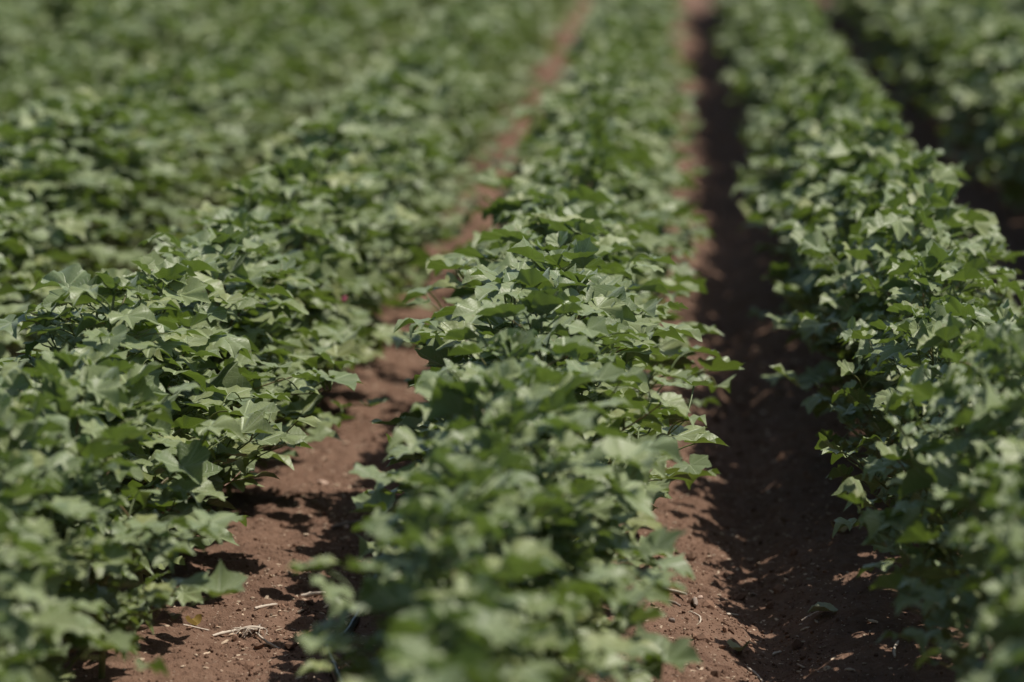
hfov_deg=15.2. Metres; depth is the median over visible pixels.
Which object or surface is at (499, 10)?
cotton plant
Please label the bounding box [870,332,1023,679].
cotton plant
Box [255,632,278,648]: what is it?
dry stalk
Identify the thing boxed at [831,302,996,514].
cotton plant
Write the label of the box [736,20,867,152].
cotton plant
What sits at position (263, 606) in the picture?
dry stalk
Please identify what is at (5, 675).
cotton plant
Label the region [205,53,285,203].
cotton plant
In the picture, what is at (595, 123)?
cotton plant
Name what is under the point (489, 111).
cotton plant
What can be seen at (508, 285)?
cotton plant
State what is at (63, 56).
cotton plant
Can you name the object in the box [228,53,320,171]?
cotton plant
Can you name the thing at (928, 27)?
cotton plant
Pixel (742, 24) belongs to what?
cotton plant
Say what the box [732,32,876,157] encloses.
cotton plant
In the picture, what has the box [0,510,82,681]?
cotton plant
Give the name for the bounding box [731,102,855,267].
cotton plant
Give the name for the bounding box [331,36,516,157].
cotton plant
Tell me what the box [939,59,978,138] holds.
cotton plant
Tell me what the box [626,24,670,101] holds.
cotton plant
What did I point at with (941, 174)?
cotton plant
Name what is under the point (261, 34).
cotton plant
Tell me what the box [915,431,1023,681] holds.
cotton plant
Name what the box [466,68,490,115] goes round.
cotton plant
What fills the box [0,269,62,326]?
cotton plant
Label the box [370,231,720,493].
cotton plant
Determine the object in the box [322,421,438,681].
irrigation hose
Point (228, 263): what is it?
cotton plant
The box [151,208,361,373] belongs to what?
cotton plant
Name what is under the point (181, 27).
cotton plant
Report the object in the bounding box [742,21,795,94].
cotton plant
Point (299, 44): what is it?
cotton plant
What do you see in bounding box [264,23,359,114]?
cotton plant
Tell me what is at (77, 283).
cotton plant
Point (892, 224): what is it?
cotton plant
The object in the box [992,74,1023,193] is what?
cotton plant
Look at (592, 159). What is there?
cotton plant
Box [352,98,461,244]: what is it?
cotton plant
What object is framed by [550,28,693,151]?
cotton plant
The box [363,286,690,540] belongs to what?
cotton plant
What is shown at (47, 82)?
cotton plant
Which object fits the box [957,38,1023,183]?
cotton plant
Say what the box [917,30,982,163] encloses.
cotton plant
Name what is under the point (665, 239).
cotton plant
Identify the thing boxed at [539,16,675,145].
cotton plant
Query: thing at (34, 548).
cotton plant
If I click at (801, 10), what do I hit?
cotton plant
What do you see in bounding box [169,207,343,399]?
cotton plant
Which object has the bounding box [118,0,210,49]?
cotton plant
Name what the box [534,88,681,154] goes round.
cotton plant
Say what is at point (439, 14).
cotton plant
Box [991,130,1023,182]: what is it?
cotton plant
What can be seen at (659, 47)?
cotton plant
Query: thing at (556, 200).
cotton plant
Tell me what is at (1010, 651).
cotton plant
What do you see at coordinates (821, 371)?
cotton plant
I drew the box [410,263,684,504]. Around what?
cotton plant
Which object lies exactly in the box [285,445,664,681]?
cotton plant
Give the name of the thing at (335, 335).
cotton plant
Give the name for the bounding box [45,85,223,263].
cotton plant
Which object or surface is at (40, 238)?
cotton plant
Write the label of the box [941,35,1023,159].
cotton plant
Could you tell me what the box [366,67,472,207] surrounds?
cotton plant
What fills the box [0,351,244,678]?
cotton plant
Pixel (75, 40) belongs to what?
cotton plant
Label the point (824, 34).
cotton plant
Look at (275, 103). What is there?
cotton plant
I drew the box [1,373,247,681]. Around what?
cotton plant
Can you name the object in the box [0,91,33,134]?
cotton plant
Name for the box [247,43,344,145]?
cotton plant
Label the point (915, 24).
cotton plant
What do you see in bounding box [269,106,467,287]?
cotton plant
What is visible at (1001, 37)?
cotton plant
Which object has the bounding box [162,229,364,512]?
cotton plant
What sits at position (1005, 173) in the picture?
cotton plant
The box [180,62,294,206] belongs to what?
cotton plant
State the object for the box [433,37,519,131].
cotton plant
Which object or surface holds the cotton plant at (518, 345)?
on the ground
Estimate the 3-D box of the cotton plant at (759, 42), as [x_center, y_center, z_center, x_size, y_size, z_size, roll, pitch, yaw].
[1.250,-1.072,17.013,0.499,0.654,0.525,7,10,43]
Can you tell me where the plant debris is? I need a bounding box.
[85,310,901,681]
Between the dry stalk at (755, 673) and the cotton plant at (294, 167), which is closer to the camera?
the dry stalk at (755, 673)
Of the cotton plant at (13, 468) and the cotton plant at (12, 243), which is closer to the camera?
the cotton plant at (13, 468)
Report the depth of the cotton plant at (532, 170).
11.11 m
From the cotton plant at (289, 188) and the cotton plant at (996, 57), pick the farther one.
the cotton plant at (996, 57)
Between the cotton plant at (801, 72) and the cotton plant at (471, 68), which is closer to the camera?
the cotton plant at (801, 72)
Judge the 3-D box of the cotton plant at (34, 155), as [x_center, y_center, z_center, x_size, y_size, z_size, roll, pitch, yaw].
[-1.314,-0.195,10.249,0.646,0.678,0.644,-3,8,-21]
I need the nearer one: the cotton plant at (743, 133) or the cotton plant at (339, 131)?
the cotton plant at (339, 131)
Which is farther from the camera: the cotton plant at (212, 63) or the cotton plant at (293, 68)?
the cotton plant at (293, 68)
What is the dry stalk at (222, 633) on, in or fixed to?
on the ground
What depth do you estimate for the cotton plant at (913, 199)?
8.62 m
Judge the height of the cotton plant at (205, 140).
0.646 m
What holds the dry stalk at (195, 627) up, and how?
on the ground
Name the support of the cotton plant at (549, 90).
on the ground
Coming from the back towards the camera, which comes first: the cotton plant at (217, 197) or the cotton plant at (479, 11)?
the cotton plant at (479, 11)
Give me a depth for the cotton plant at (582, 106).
11.76 m
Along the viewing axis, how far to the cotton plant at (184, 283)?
7.41 m
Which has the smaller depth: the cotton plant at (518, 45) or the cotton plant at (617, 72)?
the cotton plant at (617, 72)
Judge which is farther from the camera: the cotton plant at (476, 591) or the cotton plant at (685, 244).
the cotton plant at (685, 244)
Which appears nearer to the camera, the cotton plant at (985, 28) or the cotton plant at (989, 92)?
the cotton plant at (989, 92)
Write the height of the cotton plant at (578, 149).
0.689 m
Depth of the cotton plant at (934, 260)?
7.64 m
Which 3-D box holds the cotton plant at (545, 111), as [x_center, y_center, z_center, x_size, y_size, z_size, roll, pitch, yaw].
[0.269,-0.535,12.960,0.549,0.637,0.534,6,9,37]
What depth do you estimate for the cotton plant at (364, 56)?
18.25 m
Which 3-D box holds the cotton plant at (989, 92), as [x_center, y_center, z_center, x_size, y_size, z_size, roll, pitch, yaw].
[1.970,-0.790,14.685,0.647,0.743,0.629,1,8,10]
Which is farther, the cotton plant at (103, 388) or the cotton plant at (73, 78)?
the cotton plant at (73, 78)
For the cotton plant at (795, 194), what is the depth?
9.88 m
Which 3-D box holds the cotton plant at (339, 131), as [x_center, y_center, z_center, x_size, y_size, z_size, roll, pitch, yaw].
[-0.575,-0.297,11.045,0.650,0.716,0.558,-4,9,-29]
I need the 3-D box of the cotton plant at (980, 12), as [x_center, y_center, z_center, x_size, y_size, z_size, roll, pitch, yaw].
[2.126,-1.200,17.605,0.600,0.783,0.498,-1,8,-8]
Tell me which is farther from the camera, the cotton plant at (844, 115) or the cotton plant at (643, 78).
the cotton plant at (643, 78)
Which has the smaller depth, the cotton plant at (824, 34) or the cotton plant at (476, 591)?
the cotton plant at (476, 591)
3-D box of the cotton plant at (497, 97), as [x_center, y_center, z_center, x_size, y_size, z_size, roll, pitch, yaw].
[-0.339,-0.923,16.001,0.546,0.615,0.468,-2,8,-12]
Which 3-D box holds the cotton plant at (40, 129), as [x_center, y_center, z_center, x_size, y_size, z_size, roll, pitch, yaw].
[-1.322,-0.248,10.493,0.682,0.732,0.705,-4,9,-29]
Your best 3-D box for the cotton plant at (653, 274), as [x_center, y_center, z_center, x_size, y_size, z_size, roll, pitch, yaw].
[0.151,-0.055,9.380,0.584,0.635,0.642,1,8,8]
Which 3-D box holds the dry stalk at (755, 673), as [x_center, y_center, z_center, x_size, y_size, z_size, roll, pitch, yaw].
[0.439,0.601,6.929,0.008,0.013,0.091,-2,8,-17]
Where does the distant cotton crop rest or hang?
on the ground
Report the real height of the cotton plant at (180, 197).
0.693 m
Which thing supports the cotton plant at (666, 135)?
on the ground
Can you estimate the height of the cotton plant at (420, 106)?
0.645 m
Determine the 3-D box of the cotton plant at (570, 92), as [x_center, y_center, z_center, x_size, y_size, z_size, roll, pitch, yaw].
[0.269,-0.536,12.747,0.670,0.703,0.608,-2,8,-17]
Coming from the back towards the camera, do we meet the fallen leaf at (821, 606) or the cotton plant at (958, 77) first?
the cotton plant at (958, 77)
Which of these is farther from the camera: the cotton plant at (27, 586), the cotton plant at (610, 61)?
the cotton plant at (610, 61)
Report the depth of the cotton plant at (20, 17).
18.62 m
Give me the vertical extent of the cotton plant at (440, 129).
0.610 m
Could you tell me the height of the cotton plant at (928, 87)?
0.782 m
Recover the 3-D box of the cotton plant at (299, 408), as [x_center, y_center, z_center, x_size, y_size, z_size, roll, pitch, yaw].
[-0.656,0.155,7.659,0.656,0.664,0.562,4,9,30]
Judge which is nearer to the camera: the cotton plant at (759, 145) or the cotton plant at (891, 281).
the cotton plant at (891, 281)
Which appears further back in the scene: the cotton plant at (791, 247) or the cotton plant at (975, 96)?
the cotton plant at (975, 96)
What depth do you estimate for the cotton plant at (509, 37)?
17.90 m
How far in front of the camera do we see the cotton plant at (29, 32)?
18.42 m
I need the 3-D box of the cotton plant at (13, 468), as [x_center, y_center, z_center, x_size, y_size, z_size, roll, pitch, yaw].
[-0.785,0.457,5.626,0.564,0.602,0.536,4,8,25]
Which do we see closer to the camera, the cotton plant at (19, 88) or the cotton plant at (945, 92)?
the cotton plant at (19, 88)
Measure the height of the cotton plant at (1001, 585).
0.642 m
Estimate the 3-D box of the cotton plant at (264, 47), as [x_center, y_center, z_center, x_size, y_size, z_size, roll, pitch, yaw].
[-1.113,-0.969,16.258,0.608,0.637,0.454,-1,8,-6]
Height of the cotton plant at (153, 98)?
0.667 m
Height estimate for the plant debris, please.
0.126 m
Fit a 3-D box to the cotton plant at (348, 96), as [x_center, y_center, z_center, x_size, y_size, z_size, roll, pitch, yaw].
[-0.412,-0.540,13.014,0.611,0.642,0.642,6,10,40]
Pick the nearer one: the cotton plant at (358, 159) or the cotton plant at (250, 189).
the cotton plant at (250, 189)
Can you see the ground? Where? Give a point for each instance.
(731, 266)
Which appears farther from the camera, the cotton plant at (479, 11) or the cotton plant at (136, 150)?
the cotton plant at (479, 11)
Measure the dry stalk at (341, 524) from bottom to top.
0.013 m
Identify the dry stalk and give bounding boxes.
[182,624,207,630]
[211,629,240,636]
[254,603,277,609]
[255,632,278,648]
[301,591,324,596]
[330,519,362,528]
[636,580,686,594]
[669,600,680,606]
[692,597,697,605]
[747,666,762,681]
[892,640,898,657]
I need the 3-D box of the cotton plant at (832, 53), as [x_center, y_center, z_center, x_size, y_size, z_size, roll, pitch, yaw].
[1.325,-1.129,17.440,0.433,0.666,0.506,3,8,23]
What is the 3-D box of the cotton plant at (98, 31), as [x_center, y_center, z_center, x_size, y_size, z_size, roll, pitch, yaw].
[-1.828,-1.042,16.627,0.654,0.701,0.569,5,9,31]
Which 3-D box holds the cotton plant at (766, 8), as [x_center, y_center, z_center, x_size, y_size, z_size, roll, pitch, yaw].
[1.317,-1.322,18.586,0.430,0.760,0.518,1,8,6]
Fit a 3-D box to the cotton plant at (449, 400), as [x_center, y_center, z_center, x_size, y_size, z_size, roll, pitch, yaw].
[0.007,0.367,5.993,0.406,0.692,0.544,-4,8,-27]
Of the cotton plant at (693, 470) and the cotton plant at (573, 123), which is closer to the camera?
the cotton plant at (693, 470)
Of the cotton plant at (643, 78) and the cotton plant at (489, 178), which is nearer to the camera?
the cotton plant at (489, 178)
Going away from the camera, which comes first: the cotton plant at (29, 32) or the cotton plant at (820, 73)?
the cotton plant at (820, 73)
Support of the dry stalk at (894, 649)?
on the ground
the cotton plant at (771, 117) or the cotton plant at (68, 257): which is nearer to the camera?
the cotton plant at (68, 257)
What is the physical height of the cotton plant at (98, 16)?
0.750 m
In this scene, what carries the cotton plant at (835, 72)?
on the ground
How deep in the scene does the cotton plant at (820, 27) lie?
15.80 m
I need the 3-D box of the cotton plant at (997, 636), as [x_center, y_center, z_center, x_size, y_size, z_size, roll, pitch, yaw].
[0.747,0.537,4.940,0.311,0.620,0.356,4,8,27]
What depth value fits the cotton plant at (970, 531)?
5.39 m
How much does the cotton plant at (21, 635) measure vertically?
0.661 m
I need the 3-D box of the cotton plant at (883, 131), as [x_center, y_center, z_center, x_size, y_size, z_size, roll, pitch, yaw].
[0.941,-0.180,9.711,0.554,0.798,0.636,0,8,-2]
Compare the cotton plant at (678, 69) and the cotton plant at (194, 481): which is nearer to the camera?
the cotton plant at (194, 481)
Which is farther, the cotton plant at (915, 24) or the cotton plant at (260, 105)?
the cotton plant at (915, 24)
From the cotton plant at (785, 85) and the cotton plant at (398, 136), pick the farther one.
the cotton plant at (785, 85)
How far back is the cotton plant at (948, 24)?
17.87 m
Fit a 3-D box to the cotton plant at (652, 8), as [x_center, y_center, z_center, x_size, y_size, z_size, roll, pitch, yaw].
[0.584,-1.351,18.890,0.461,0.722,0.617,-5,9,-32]
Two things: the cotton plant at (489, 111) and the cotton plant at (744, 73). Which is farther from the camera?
the cotton plant at (744, 73)
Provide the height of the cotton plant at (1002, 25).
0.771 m
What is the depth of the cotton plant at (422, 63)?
13.82 m
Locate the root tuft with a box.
[230,625,266,637]
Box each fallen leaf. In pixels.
[185,614,201,624]
[727,639,749,650]
[807,602,837,612]
[831,522,847,531]
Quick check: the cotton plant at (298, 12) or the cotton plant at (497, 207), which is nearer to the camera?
the cotton plant at (497, 207)
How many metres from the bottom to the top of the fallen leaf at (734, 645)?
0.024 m
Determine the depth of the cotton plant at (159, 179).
11.45 m
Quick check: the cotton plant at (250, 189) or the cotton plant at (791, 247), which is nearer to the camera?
the cotton plant at (250, 189)
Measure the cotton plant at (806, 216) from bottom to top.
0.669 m
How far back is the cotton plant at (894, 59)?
18.79 m
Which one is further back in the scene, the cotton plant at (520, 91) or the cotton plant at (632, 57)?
the cotton plant at (520, 91)
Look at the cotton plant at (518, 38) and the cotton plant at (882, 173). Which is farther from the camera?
the cotton plant at (518, 38)
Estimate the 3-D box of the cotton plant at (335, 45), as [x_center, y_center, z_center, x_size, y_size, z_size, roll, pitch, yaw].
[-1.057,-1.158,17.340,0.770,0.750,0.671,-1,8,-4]
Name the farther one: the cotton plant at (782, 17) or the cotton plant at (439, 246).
the cotton plant at (782, 17)
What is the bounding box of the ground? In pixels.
[1,0,1023,681]
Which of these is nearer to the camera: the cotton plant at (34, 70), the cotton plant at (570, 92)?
the cotton plant at (570, 92)
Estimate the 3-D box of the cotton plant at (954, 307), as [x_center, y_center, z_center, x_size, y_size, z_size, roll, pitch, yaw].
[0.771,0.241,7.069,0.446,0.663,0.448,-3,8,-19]
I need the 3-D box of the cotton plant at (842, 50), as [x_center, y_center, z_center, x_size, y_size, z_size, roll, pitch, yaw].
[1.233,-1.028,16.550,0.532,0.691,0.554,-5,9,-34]
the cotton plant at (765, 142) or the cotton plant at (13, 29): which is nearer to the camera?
the cotton plant at (765, 142)
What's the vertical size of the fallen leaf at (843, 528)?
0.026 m
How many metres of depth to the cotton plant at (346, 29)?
18.43 m
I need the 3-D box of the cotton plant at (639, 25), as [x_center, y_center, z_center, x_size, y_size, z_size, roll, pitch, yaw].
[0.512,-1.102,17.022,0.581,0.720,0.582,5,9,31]
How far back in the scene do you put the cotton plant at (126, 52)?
17.35 m
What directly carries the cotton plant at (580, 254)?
on the ground
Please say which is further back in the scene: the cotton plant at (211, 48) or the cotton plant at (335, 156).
the cotton plant at (211, 48)
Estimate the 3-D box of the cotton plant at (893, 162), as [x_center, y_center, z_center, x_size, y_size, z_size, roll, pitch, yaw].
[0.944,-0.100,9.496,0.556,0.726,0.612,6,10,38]
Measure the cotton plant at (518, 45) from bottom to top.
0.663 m
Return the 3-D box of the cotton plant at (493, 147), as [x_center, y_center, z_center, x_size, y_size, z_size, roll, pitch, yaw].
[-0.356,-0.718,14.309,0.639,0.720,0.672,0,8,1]
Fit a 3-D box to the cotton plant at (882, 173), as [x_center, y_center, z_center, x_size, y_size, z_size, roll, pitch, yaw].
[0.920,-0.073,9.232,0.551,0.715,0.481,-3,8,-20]
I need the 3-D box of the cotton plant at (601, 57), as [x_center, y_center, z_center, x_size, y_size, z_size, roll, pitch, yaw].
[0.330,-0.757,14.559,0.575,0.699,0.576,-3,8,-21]
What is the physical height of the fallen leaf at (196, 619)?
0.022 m
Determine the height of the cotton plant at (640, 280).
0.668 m
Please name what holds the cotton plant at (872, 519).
on the ground
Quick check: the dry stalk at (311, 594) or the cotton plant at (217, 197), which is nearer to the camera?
the dry stalk at (311, 594)
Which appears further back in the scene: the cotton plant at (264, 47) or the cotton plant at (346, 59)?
the cotton plant at (346, 59)
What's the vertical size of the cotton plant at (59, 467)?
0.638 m
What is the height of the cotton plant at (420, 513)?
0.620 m
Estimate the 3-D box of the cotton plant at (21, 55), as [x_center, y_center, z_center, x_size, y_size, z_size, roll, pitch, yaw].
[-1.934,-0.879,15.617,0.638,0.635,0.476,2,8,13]
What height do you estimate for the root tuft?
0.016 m
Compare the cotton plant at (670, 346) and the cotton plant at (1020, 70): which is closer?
the cotton plant at (670, 346)
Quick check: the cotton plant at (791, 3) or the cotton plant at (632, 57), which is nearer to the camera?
the cotton plant at (632, 57)
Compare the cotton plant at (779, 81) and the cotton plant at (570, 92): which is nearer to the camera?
the cotton plant at (570, 92)
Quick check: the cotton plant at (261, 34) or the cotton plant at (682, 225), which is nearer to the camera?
the cotton plant at (682, 225)
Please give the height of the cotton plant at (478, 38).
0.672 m
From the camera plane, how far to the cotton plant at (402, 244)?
9.99 m
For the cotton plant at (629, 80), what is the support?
on the ground
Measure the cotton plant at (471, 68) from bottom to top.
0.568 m
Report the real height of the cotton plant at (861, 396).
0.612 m
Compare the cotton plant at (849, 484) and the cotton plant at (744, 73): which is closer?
the cotton plant at (849, 484)
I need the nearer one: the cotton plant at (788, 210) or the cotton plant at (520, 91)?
the cotton plant at (788, 210)
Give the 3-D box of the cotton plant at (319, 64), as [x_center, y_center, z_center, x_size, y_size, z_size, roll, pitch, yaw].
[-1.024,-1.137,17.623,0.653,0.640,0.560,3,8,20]
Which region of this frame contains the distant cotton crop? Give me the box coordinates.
[0,0,1023,371]
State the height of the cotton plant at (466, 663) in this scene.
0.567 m
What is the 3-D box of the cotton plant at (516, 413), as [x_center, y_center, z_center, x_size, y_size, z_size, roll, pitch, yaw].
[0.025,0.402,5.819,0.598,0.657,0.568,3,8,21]
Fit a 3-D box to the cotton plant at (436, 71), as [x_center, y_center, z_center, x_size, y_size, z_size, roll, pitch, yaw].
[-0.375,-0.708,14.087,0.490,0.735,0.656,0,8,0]
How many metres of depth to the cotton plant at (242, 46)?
15.67 m
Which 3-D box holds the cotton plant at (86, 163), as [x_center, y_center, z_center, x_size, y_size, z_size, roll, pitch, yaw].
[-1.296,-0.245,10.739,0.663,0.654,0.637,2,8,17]
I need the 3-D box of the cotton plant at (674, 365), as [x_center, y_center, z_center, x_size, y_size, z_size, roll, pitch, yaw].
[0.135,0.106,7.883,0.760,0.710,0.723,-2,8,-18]
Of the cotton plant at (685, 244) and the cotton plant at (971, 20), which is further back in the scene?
the cotton plant at (971, 20)
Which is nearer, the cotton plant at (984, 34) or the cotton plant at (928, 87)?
the cotton plant at (984, 34)
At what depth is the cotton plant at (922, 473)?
6.08 m
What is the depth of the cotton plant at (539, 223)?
8.13 m
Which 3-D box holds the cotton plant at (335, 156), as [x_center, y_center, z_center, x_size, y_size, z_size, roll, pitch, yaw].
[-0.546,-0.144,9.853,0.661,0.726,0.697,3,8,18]
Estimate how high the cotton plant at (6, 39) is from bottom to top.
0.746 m
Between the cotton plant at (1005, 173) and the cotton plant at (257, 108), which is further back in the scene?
the cotton plant at (257, 108)
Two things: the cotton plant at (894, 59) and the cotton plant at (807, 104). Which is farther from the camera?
the cotton plant at (894, 59)
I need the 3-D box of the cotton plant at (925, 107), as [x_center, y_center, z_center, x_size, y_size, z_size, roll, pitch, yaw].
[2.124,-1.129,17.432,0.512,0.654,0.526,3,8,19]
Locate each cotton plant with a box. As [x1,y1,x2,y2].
[0,5,47,76]
[0,7,42,70]
[0,9,31,71]
[0,21,42,71]
[0,49,94,112]
[0,58,73,118]
[0,72,47,123]
[0,74,54,118]
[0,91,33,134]
[0,97,175,318]
[0,100,21,138]
[0,117,131,349]
[0,138,147,335]
[0,140,139,357]
[0,161,115,355]
[0,178,97,352]
[0,186,79,356]
[0,199,34,351]
[0,212,62,356]
[0,263,275,585]
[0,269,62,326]
[0,278,291,624]
[0,343,174,640]
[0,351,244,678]
[0,393,195,674]
[0,449,168,676]
[0,507,111,681]
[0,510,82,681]
[0,613,58,681]
[0,663,27,681]
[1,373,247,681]
[2,72,55,115]
[4,56,83,99]
[5,99,185,304]
[18,297,312,589]
[27,19,145,67]
[27,50,99,91]
[29,44,125,93]
[30,19,146,93]
[34,256,325,582]
[37,30,124,93]
[39,103,211,262]
[41,6,165,79]
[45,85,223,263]
[52,23,151,86]
[57,106,215,263]
[79,14,178,71]
[87,94,203,250]
[90,70,247,206]
[90,249,362,556]
[94,89,235,270]
[99,0,202,81]
[99,101,206,250]
[101,224,319,533]
[112,0,209,60]
[114,7,200,70]
[115,54,276,219]
[116,4,208,84]
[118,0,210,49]
[125,58,286,226]
[129,91,237,271]
[135,72,279,233]
[135,86,233,219]
[147,64,268,207]
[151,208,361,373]
[152,178,378,372]
[154,225,389,497]
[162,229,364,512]
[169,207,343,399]
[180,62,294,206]
[182,68,286,206]
[183,37,300,123]
[184,142,439,348]
[196,156,398,417]
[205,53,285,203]
[206,1,361,132]
[210,27,330,146]
[211,172,389,372]
[215,42,301,176]
[221,38,320,170]
[223,166,417,346]
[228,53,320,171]
[233,29,328,141]
[238,56,297,162]
[245,2,362,117]
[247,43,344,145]
[252,115,444,296]
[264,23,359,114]
[267,8,371,90]
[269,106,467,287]
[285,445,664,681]
[286,14,359,102]
[294,14,372,100]
[295,495,638,681]
[297,428,686,681]
[301,27,357,113]
[302,98,482,326]
[305,30,362,112]
[307,163,437,310]
[309,160,418,310]
[310,100,475,260]
[312,154,440,316]
[313,119,464,277]
[317,42,499,178]
[323,67,475,205]
[323,86,456,186]
[327,394,702,681]
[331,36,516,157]
[344,600,534,681]
[346,52,502,180]
[348,359,683,676]
[351,328,677,611]
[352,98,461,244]
[355,47,475,165]
[358,87,462,189]
[360,91,483,219]
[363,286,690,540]
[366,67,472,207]
[366,163,442,265]
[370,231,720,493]
[376,138,446,259]
[377,638,546,681]
[379,4,534,131]
[380,571,586,681]
[382,205,722,425]
[384,357,665,666]
[386,50,502,205]
[386,267,727,540]
[388,49,503,203]
[390,56,495,158]
[393,236,701,510]
[396,218,743,424]
[400,212,713,398]
[408,11,539,118]
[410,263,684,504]
[420,23,516,128]
[421,16,532,118]
[424,0,548,91]
[425,7,514,105]
[431,33,509,108]
[431,35,497,122]
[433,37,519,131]
[435,4,536,110]
[451,131,708,276]
[453,49,503,154]
[459,222,661,355]
[462,65,495,115]
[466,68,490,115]
[466,149,700,294]
[468,138,690,314]
[468,198,682,294]
[469,184,685,337]
[473,5,531,106]
[474,207,689,363]
[479,99,665,231]
[480,174,669,304]
[485,11,538,108]
[487,184,720,409]
[488,73,694,205]
[501,94,673,198]
[502,87,691,219]
[504,74,686,252]
[504,134,660,250]
[511,60,690,206]
[512,69,657,178]
[514,115,690,274]
[518,78,709,225]
[526,50,682,185]
[526,69,691,193]
[529,41,683,150]
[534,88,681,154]
[535,37,657,121]
[537,32,702,147]
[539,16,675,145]
[539,118,677,221]
[540,50,680,139]
[541,11,686,94]
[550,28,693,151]
[552,147,713,297]
[554,39,697,154]
[557,63,695,155]
[563,11,655,53]
[564,30,680,107]
[566,25,695,107]
[568,0,696,80]
[569,27,667,118]
[575,59,677,168]
[589,0,688,88]
[594,36,686,84]
[604,12,674,108]
[614,162,691,251]
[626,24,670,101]
[717,3,852,91]
[725,0,806,74]
[726,29,777,130]
[729,7,791,106]
[730,20,853,107]
[731,28,814,130]
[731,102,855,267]
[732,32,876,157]
[733,64,901,184]
[733,74,812,209]
[734,37,822,113]
[735,13,826,71]
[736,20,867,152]
[736,77,911,236]
[737,77,801,187]
[741,61,817,138]
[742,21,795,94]
[743,0,810,102]
[743,30,858,145]
[744,50,896,197]
[744,51,818,156]
[746,0,849,100]
[746,74,795,124]
[746,92,812,182]
[747,20,845,94]
[747,20,849,89]
[747,138,899,328]
[748,79,915,227]
[748,107,930,320]
[753,119,792,209]
[754,106,788,181]
[756,124,861,266]
[757,67,810,182]
[759,91,915,260]
[759,171,1023,391]
[762,67,877,181]
[762,118,970,341]
[765,190,1023,443]
[768,112,994,329]
[769,153,994,354]
[770,182,1023,439]
[773,144,1023,414]
[773,156,823,268]
[773,163,1017,362]
[774,156,839,308]
[797,204,1023,444]
[814,296,1023,565]
[815,249,1015,477]
[826,295,986,516]
[827,238,997,550]
[831,299,1023,616]
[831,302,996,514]
[836,324,1023,664]
[862,313,1023,641]
[862,326,1023,670]
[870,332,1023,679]
[875,0,1004,136]
[889,0,995,100]
[893,0,1001,128]
[900,0,997,82]
[904,0,1017,151]
[906,15,1001,159]
[907,8,976,108]
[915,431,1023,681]
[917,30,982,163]
[923,22,976,131]
[927,11,1017,151]
[930,21,996,137]
[930,26,1020,157]
[934,476,1023,681]
[937,44,983,151]
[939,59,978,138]
[940,18,1023,160]
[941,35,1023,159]
[942,39,1023,177]
[945,15,1023,133]
[945,30,1023,156]
[956,21,1023,146]
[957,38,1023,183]
[962,584,1023,681]
[974,507,1023,681]
[978,66,1023,179]
[979,92,1023,208]
[979,565,1023,681]
[986,73,1023,213]
[986,74,1023,173]
[987,104,1023,207]
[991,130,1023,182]
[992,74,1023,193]
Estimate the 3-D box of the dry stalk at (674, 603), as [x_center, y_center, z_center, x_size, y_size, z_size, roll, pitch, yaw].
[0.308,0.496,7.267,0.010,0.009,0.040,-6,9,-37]
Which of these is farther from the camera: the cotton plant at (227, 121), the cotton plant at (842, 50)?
the cotton plant at (842, 50)
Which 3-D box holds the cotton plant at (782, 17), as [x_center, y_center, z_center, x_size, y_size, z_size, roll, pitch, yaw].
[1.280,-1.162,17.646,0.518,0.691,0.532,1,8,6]
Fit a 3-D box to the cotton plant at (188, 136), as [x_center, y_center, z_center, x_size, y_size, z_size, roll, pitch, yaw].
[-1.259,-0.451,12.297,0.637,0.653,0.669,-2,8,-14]
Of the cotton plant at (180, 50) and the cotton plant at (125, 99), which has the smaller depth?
the cotton plant at (125, 99)
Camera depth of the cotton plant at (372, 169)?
10.77 m
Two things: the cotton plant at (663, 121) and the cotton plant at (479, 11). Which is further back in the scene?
the cotton plant at (479, 11)
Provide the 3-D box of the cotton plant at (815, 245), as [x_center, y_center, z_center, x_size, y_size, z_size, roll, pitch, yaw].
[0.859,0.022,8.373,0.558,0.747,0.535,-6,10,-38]
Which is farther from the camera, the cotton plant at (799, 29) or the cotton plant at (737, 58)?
the cotton plant at (737, 58)
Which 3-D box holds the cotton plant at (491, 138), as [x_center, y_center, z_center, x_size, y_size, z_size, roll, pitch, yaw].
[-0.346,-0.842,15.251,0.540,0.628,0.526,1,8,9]
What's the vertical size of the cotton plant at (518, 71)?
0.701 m
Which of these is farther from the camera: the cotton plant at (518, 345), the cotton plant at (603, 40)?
the cotton plant at (603, 40)
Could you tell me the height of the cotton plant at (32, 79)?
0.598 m
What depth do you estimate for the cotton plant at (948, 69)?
16.84 m
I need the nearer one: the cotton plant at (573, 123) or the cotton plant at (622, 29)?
the cotton plant at (573, 123)
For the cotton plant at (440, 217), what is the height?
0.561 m
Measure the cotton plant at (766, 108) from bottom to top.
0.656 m
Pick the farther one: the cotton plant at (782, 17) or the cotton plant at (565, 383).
the cotton plant at (782, 17)
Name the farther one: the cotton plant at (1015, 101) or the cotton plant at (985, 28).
the cotton plant at (985, 28)
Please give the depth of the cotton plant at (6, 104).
13.82 m
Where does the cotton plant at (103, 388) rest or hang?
on the ground
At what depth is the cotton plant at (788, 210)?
10.82 m
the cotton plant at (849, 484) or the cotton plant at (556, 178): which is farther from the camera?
the cotton plant at (556, 178)
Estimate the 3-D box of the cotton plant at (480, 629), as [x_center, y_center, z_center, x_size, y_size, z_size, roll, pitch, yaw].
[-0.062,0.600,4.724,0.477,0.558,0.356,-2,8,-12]
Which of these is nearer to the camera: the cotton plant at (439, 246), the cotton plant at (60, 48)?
the cotton plant at (439, 246)
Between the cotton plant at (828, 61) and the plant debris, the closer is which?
the plant debris
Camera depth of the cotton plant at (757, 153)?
14.22 m

